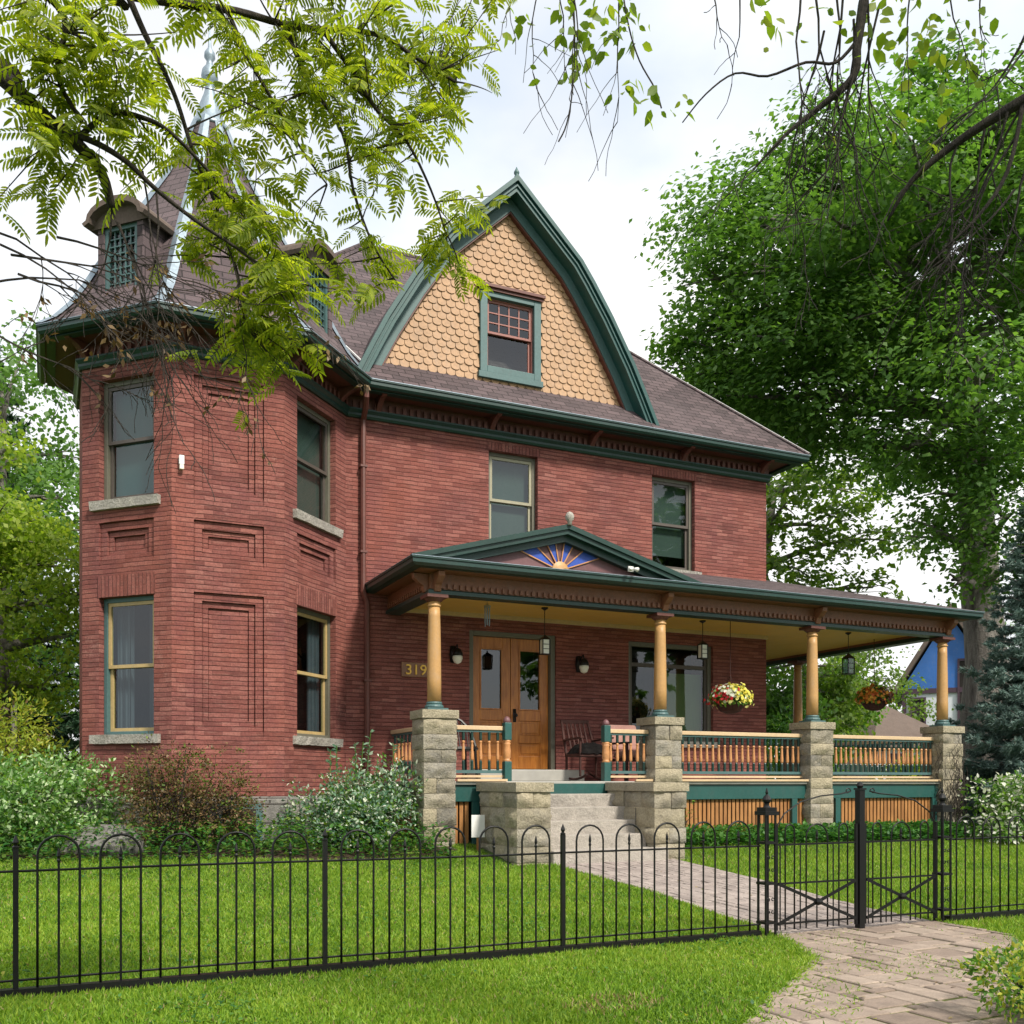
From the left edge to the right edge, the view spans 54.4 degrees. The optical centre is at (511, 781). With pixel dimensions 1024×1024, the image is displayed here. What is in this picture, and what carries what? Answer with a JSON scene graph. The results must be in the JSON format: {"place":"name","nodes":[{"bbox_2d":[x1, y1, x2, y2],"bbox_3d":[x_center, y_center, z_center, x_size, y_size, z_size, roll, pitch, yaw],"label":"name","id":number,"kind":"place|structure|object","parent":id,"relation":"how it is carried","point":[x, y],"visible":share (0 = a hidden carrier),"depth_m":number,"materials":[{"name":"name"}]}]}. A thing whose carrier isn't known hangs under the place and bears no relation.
{"place":"outdoors","nodes":[
{"label":"outdoors","id":0,"kind":"place"},
{"bbox_2d":[456,719,477,778],"bbox_3d":[-0.743,-0.459,13.712,0.579,0.920,0.560,0,0,-25],"label":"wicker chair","id":1,"kind":"object","parent":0,"point":[468,748],"visible":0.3,"depth_m":13.84,"materials":[{"name":"brown wicker"}]},
{"bbox_2d":[0,790,1023,1023],"bbox_3d":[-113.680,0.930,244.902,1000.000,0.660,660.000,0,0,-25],"label":"ground","id":2,"kind":"structure","parent":0,"point":[285,843],"depth_m":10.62,"materials":[{"name":"green plant"}]},
{"bbox_2d":[0,561,16,712],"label":"garden tree","id":3,"kind":"object","parent":2,"relation":"on","point":[12,694],"visible":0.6,"depth_m":15.70,"materials":[{"name":"green plant"}]},
{"bbox_2d":[0,412,55,702],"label":"garden tree","id":4,"kind":"object","parent":2,"relation":"on","point":[16,634],"visible":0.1,"depth_m":18.93,"materials":[{"name":"green plant"}]},
{"bbox_2d":[0,419,78,763],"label":"garden tree","id":5,"kind":"object","parent":2,"relation":"on","point":[23,543],"visible":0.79,"depth_m":16.39,"materials":[{"name":"green plant"}]},
{"bbox_2d":[0,299,78,777],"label":"garden tree","id":6,"kind":"object","parent":2,"relation":"on","point":[50,470],"visible":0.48,"depth_m":20.98,"materials":[{"name":"green plant"}]},
{"bbox_2d":[0,343,78,802],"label":"dark fir","id":7,"kind":"object","parent":2,"relation":"on","point":[68,726],"visible":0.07,"depth_m":26.91,"materials":[{"name":"green plant"}]},
{"bbox_2d":[0,830,456,859],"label":"garden bed","id":8,"kind":"object","parent":2,"relation":"on","point":[314,856],"visible":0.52,"depth_m":11.54,"materials":[{"name":"soil"}]},
{"bbox_2d":[0,685,79,813],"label":"goldenrod","id":9,"kind":"object","parent":8,"relation":"on","point":[5,747],"visible":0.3,"depth_m":12.97,"materials":[{"name":"yellow plant"}]},
{"bbox_2d":[0,745,143,850],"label":"variegated bush","id":10,"kind":"object","parent":8,"relation":"on","point":[30,808],"visible":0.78,"depth_m":11.15,"materials":[{"name":"green plant"}]},
{"bbox_2d":[60,824,149,855],"bbox_3d":[-4.552,0.779,11.215,1.000,0.596,0.790,0,0,-25],"label":"boulder","id":11,"kind":"object","parent":8,"relation":"on","point":[113,844],"visible":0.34,"depth_m":10.96,"materials":[{"name":"grey stone"}]},
{"bbox_2d":[96,731,268,851],"bbox_3d":[-3.785,0.134,11.551,1.910,1.415,1.039,0,0,-25],"label":"barberry bush","id":12,"kind":"object","parent":8,"relation":"on","point":[175,807],"visible":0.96,"depth_m":11.46,"materials":[{"name":"brown plant"}]},
{"bbox_2d":[0,813,458,863],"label":"bed plants","id":13,"kind":"object","parent":8,"relation":"on","point":[209,844],"visible":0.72,"depth_m":11.41,"materials":[{"name":"green plant"}]},
{"bbox_2d":[272,752,428,847],"bbox_3d":[-1.949,0.232,12.306,1.948,1.221,1.276,0,0,-25],"label":"dogwood bush","id":14,"kind":"object","parent":8,"relation":"on","point":[362,809],"visible":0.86,"depth_m":12.23,"materials":[{"name":"green plant"}]},
{"bbox_2d":[325,729,411,840],"bbox_3d":[-1.811,0.083,12.660,1.151,1.497,0.360,0,0,-25],"label":"tall perennial","id":15,"kind":"object","parent":8,"relation":"on","point":[362,752],"visible":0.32,"depth_m":12.67,"materials":[{"name":"green plant"}]},
{"bbox_2d":[0,0,515,513],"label":"ash tree","id":16,"kind":"object","parent":2,"relation":"on","point":[314,94],"visible":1,"depth_m":3.40,"materials":[{"name":"green plant"}]},
{"bbox_2d":[0,820,760,999],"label":"iron fence","id":17,"kind":"object","parent":2,"relation":"on","point":[174,979],"visible":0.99,"depth_m":6.23,"materials":[{"name":"black metal"}]},
{"bbox_2d":[0,853,793,1023],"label":"clover","id":18,"kind":"object","parent":2,"relation":"on","point":[246,1001],"visible":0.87,"depth_m":7.42,"materials":[{"name":"green plant"}]},
{"bbox_2d":[471,815,484,850],"bbox_3d":[-0.428,0.660,12.417,0.180,0.480,0.035,0,0,-25],"label":"garden sign","id":19,"kind":"object","parent":2,"relation":"on","point":[477,825],"visible":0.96,"depth_m":12.40,"materials":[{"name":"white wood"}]},
{"bbox_2d":[1,869,963,1023],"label":"fallen leaves","id":20,"kind":"object","parent":2,"relation":"on","point":[2,972],"visible":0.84,"depth_m":6.49,"materials":[{"name":"plant"}]},
{"bbox_2d":[35,27,984,865],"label":"brick house","id":21,"kind":"structure","parent":2,"relation":"on","point":[525,441],"depth_m":14.04,"materials":[{"name":"red brick"}]},
{"bbox_2d":[88,376,160,511],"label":"window","id":22,"kind":"structure","parent":21,"relation":"in","point":[126,466],"depth_m":12.34,"materials":[{"name":"grey glass"}]},
{"bbox_2d":[89,595,160,743],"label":"window","id":23,"kind":"structure","parent":21,"relation":"in","point":[128,621],"depth_m":12.41,"materials":[{"name":"grey glass"}]},
{"bbox_2d":[179,455,183,469],"bbox_3d":[-3.954,-3.815,11.916,0.060,0.170,0.066,0,0,-25],"label":"wall lamp","id":24,"kind":"object","parent":21,"relation":"attached to","point":[181,462],"visible":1,"depth_m":11.89,"materials":[{"name":"white plastic"}]},
{"bbox_2d":[215,803,262,841],"bbox_3d":[-3.339,0.525,12.180,0.560,0.510,0.049,0,0,-25],"label":"basement window","id":25,"kind":"structure","parent":21,"relation":"in","point":[256,812],"depth_m":12.21,"materials":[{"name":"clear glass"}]},
{"bbox_2d":[293,400,343,538],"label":"window","id":26,"kind":"structure","parent":21,"relation":"in","point":[313,430],"depth_m":13.44,"materials":[{"name":"grey glass"}]},
{"bbox_2d":[293,607,343,746],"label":"window","id":27,"kind":"structure","parent":21,"relation":"in","point":[313,628],"depth_m":13.63,"materials":[{"name":"glass"}]},
{"bbox_2d":[449,644,462,663],"bbox_3d":[-0.821,-1.845,14.498,0.160,0.291,0.308,0,0,-25],"label":"wall lamp","id":28,"kind":"object","parent":21,"relation":"attached to","point":[456,654],"visible":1,"depth_m":14.39,"materials":[{"name":"black metal"}]},
{"bbox_2d":[484,601,490,626],"bbox_3d":[-0.338,-2.300,13.624,0.100,0.360,0.095,0,0,-25],"label":"wind chime","id":29,"kind":"object","parent":21,"relation":"hanging from","point":[487,606],"visible":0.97,"depth_m":13.61,"materials":[{"name":"grey metal"}]},
{"bbox_2d":[473,636,509,768],"bbox_3d":[-0.321,-1.176,14.985,0.636,1.983,0.055,0,0,-25],"label":"door","id":30,"kind":"structure","parent":21,"relation":"in","point":[481,716],"depth_m":14.97,"materials":[{"name":"brown wood"}]},
{"bbox_2d":[476,281,545,388],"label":"window","id":31,"kind":"structure","parent":21,"relation":"in","point":[512,317],"depth_m":15.02,"materials":[{"name":"red paint"}]},
{"bbox_2d":[489,452,534,538],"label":"window","id":32,"kind":"structure","parent":21,"relation":"in","point":[511,478],"depth_m":15.21,"materials":[{"name":"grey glass"}]},
{"bbox_2d":[510,639,547,768],"bbox_3d":[0.279,-1.176,15.222,0.636,1.983,0.130,0,0,-25],"label":"door","id":33,"kind":"structure","parent":21,"relation":"in","point":[529,742],"depth_m":15.23,"materials":[{"name":"brown wood"}]},
{"bbox_2d":[539,607,550,654],"bbox_3d":[0.467,-2.143,14.218,0.130,0.671,0.130,0,0,-25],"label":"hanging lantern","id":34,"kind":"object","parent":21,"relation":"hanging from","point":[544,644],"visible":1,"depth_m":14.19,"materials":[{"name":"black metal"}]},
{"bbox_2d":[575,655,588,672],"bbox_3d":[1.075,-1.805,15.378,0.160,0.291,0.308,0,0,-25],"label":"wall lamp","id":35,"kind":"object","parent":21,"relation":"attached to","point":[581,665],"visible":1,"depth_m":15.28,"materials":[{"name":"black metal"}]},
{"bbox_2d":[560,720,617,779],"bbox_3d":[1.119,-0.469,14.691,0.560,0.910,0.859,0,0,-25],"label":"rocking chair","id":36,"kind":"object","parent":21,"relation":"on","point":[586,749],"visible":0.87,"depth_m":14.70,"materials":[{"name":"red wood"}]},
{"bbox_2d":[610,725,640,780],"bbox_3d":[1.802,-0.432,15.000,0.640,0.863,0.694,0,0,-25],"label":"porch armchair","id":37,"kind":"object","parent":21,"relation":"on","point":[627,743],"visible":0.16,"depth_m":15.07,"materials":[{"name":"red wood"}]},
{"bbox_2d":[628,566,638,571],"bbox_3d":[1.618,-2.848,13.355,0.169,0.084,0.115,0,0,-25],"label":"security light","id":38,"kind":"object","parent":21,"relation":"attached to","point":[632,569],"visible":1,"depth_m":13.34,"materials":[{"name":"white plastic"}]},
{"bbox_2d":[629,641,717,747],"bbox_3d":[2.417,-1.395,16.595,2.040,1.890,0.970,0,0,-25],"label":"porch window","id":39,"kind":"structure","parent":21,"relation":"in","point":[683,688],"depth_m":16.60,"materials":[{"name":"grey glass"}]},
{"bbox_2d":[652,477,701,574],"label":"window","id":40,"kind":"structure","parent":21,"relation":"in","point":[671,499],"depth_m":16.44,"materials":[{"name":"grey glass"}]},
{"bbox_2d":[697,620,708,659],"bbox_3d":[2.943,-2.183,15.368,0.130,0.591,0.130,0,0,-25],"label":"hanging lantern","id":41,"kind":"object","parent":21,"relation":"hanging from","point":[702,649],"visible":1,"depth_m":15.34,"materials":[{"name":"black metal"}]},
{"bbox_2d":[703,621,753,713],"bbox_3d":[3.312,-1.755,15.104,0.764,1.450,0.713,0,0,-25],"label":"hanging basket","id":42,"kind":"object","parent":21,"relation":"hanging from","point":[729,701],"visible":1,"depth_m":14.92,"materials":[{"name":"multicoloured plant"}]},
{"bbox_2d":[841,632,854,674],"bbox_3d":[5.610,-2.131,16.605,0.158,0.696,0.158,0,0,-25],"label":"hanging lantern","id":43,"kind":"object","parent":21,"relation":"hanging from","point":[848,656],"visible":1,"depth_m":16.58,"materials":[{"name":"black metal"}]},
{"bbox_2d":[853,639,893,710],"bbox_3d":[6.316,-1.857,17.364,0.709,1.245,0.693,0,0,-25],"label":"hanging basket","id":44,"kind":"object","parent":21,"relation":"hanging from","point":[873,698],"visible":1,"depth_m":17.21,"materials":[{"name":"brown plant"}]},
{"bbox_2d":[918,736,967,823],"bbox_3d":[7.113,0.043,16.453,0.552,1.609,0.550,0,0,-25],"label":"climbing vine","id":45,"kind":"object","parent":21,"relation":"attached to","point":[959,811],"visible":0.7,"depth_m":16.24,"materials":[{"name":"green plant"}]},
{"bbox_2d":[473,0,1023,385],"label":"street tree","id":46,"kind":"object","parent":2,"relation":"on","point":[864,8],"visible":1,"depth_m":3.32,"materials":[{"name":"green plant"}]},
{"bbox_2d":[755,788,778,936],"bbox_3d":[1.953,0.640,7.632,0.130,1.180,0.130,0,0,-25],"label":"gate post","id":47,"kind":"object","parent":2,"relation":"on","point":[766,810],"visible":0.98,"depth_m":7.61,"materials":[{"name":"black metal"}]},
{"bbox_2d":[777,788,857,930],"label":"garden gate","id":48,"kind":"structure","parent":47,"relation":"attached to","point":[817,901],"depth_m":7.83,"materials":[{"name":"black metal"}]},
{"bbox_2d":[766,658,842,774],"bbox_3d":[6.910,-1.708,27.868,4.580,4.937,5.372,0,0,-25],"label":"garden tree","id":49,"kind":"object","parent":2,"relation":"on","point":[775,701],"visible":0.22,"depth_m":27.05,"materials":[{"name":"green plant"}]},
{"bbox_2d":[766,703,853,778],"bbox_3d":[7.050,-0.592,24.333,2.494,2.648,2.940,0,0,10],"label":"garden bush","id":50,"kind":"object","parent":2,"relation":"on","point":[781,724],"visible":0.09,"depth_m":23.79,"materials":[{"name":"green plant"}]},
{"bbox_2d":[629,16,1023,792],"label":"maple tree","id":51,"kind":"object","parent":2,"relation":"on","point":[829,350],"visible":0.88,"depth_m":18.53,"materials":[{"name":"green plant"}]},
{"bbox_2d":[766,652,891,766],"bbox_3d":[9.011,-1.931,29.699,5.180,5.372,5.140,0,0,-25],"label":"garden tree","id":52,"kind":"object","parent":2,"relation":"on","point":[843,688],"visible":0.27,"depth_m":29.11,"materials":[{"name":"green plant"}]},
{"bbox_2d":[790,663,888,765],"bbox_3d":[10.127,-1.475,31.577,3.346,4.459,4.529,0,0,-5],"label":"garden tree","id":53,"kind":"object","parent":2,"relation":"on","point":[869,719],"visible":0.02,"depth_m":30.88,"materials":[{"name":"green plant"}]},
{"bbox_2d":[696,822,996,844],"bbox_3d":[6.553,0.772,16.545,11.145,0.258,3.123,0,0,-38],"label":"garden bed","id":54,"kind":"object","parent":2,"relation":"on","point":[837,841],"depth_m":14.96,"materials":[{"name":"soil"}]},
{"bbox_2d":[684,800,696,841],"bbox_3d":[2.160,0.558,13.680,0.968,0.809,0.396,0,0,-33],"label":"bare shrub","id":55,"kind":"object","parent":54,"relation":"on","point":[693,801],"visible":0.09,"depth_m":13.75,"materials":[{"name":"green plant"}]},
{"bbox_2d":[685,818,994,846],"bbox_3d":[4.704,0.731,14.842,6.290,0.366,0.846,0,0,-25],"label":"ground cover","id":56,"kind":"object","parent":54,"relation":"on","point":[802,829],"visible":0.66,"depth_m":14.58,"materials":[{"name":"green plant"}]},
{"bbox_2d":[948,489,1023,823],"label":"blue spruce","id":57,"kind":"object","parent":54,"relation":"on","point":[1006,722],"visible":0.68,"depth_m":17.58,"materials":[{"name":"grey plant"}]},
{"bbox_2d":[766,418,937,667],"bbox_3d":[6.622,-5.021,27.970,9.980,11.467,5.350,0,0,4],"label":"elm tree","id":58,"kind":"object","parent":2,"relation":"on","point":[775,523],"visible":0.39,"depth_m":26.93,"materials":[{"name":"green plant"}]},
{"bbox_2d":[725,920,1023,1023],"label":"edge grass","id":59,"kind":"structure","parent":2,"relation":"on","point":[805,962],"depth_m":6.08,"materials":[{"name":"green plant"}]},
{"bbox_2d":[837,706,928,778],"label":"garden shed","id":60,"kind":"structure","parent":2,"relation":"on","point":[894,722],"depth_m":32.64,"materials":[{"name":"beige"}]},
{"bbox_2d":[890,753,909,778],"bbox_3d":[12.627,-0.250,32.293,0.900,1.300,0.049,0,0,-25],"label":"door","id":61,"kind":"structure","parent":60,"relation":"in","point":[890,753],"depth_m":32.15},
{"bbox_2d":[818,646,953,724],"bbox_3d":[12.346,-2.499,37.015,6.500,6.482,5.584,0,0,-25],"label":"garden tree","id":62,"kind":"object","parent":2,"relation":"on","point":[897,674],"visible":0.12,"depth_m":36.59,"materials":[{"name":"green plant"}]},
{"bbox_2d":[868,744,921,778],"bbox_3d":[10.168,-0.307,25.148,3.419,2.059,2.312,0,0,-25],"label":"garden bush","id":63,"kind":"object","parent":2,"relation":"on","point":[901,768],"visible":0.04,"depth_m":24.65,"materials":[{"name":"green plant"}]},
{"bbox_2d":[893,602,964,725],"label":"blue house","id":64,"kind":"structure","parent":2,"relation":"on","point":[923,662],"depth_m":40.16,"materials":[{"name":"blue painted siding"},{"name":"white trim"},{"name":"brown roof shingle"}]},
{"bbox_2d":[909,697,925,723],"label":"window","id":65,"kind":"structure","parent":64,"relation":"in","point":[919,698],"depth_m":40.35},
{"bbox_2d":[957,658,964,725],"bbox_3d":[18.082,-3.050,39.656,0.620,3.700,0.049,0,0,24],"label":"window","id":66,"kind":"structure","parent":64,"relation":"in","point":[961,661],"depth_m":39.74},
{"bbox_2d":[930,787,953,921],"bbox_3d":[3.636,0.640,8.413,0.130,1.180,0.130,0,0,-25],"label":"gate post","id":67,"kind":"object","parent":2,"relation":"on","point":[942,807],"visible":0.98,"depth_m":8.38,"materials":[{"name":"black metal"}]},
{"bbox_2d":[865,788,937,923],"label":"garden gate","id":68,"kind":"structure","parent":67,"relation":"attached to","point":[901,895],"depth_m":8.20,"materials":[{"name":"black metal"}]},
{"bbox_2d":[944,815,1023,920],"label":"iron fence","id":69,"kind":"object","parent":2,"relation":"on","point":[991,913],"visible":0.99,"depth_m":8.63,"materials":[{"name":"black metal"}]},
{"bbox_2d":[950,933,1023,1023],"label":"corner shrub","id":70,"kind":"object","parent":2,"relation":"on","point":[1014,972],"visible":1,"depth_m":5.00,"materials":[{"name":"green plant"}]},
{"bbox_2d":[953,770,1023,844],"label":"hydrangea bush","id":71,"kind":"object","parent":2,"relation":"on","point":[1002,808],"visible":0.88,"depth_m":15.53,"materials":[{"name":"green plant"}]},
{"bbox_2d":[0,0,1023,778],"label":"sky","id":72,"kind":"structure","parent":0,"point":[594,214],"materials":[{"name":"white"}]},
{"bbox_2d":[566,859,929,934],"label":"walkway","id":73,"kind":"structure","parent":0,"point":[635,870],"depth_m":9.79,"materials":[{"name":"grey stone"}]},
{"bbox_2d":[580,863,1023,1023],"bbox_3d":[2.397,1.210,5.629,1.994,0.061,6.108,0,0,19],"label":"front path","id":74,"kind":"structure","parent":0,"point":[923,988],"depth_m":6.01,"materials":[{"name":"beige stone"}]},
{"bbox_2d":[853,781,865,928],"bbox_3d":[2.806,0.610,8.028,0.070,1.220,0.070,0,0,-25],"label":"gate post","id":75,"kind":"object","parent":74,"relation":"on","point":[860,805],"visible":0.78,"depth_m":8.00,"materials":[{"name":"black metal"}]},
{"bbox_2d":[752,923,1019,1023],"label":"joint moss","id":76,"kind":"object","parent":74,"relation":"on","point":[806,1002],"visible":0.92,"depth_m":6.04,"materials":[{"name":"green plant"}]}
]}

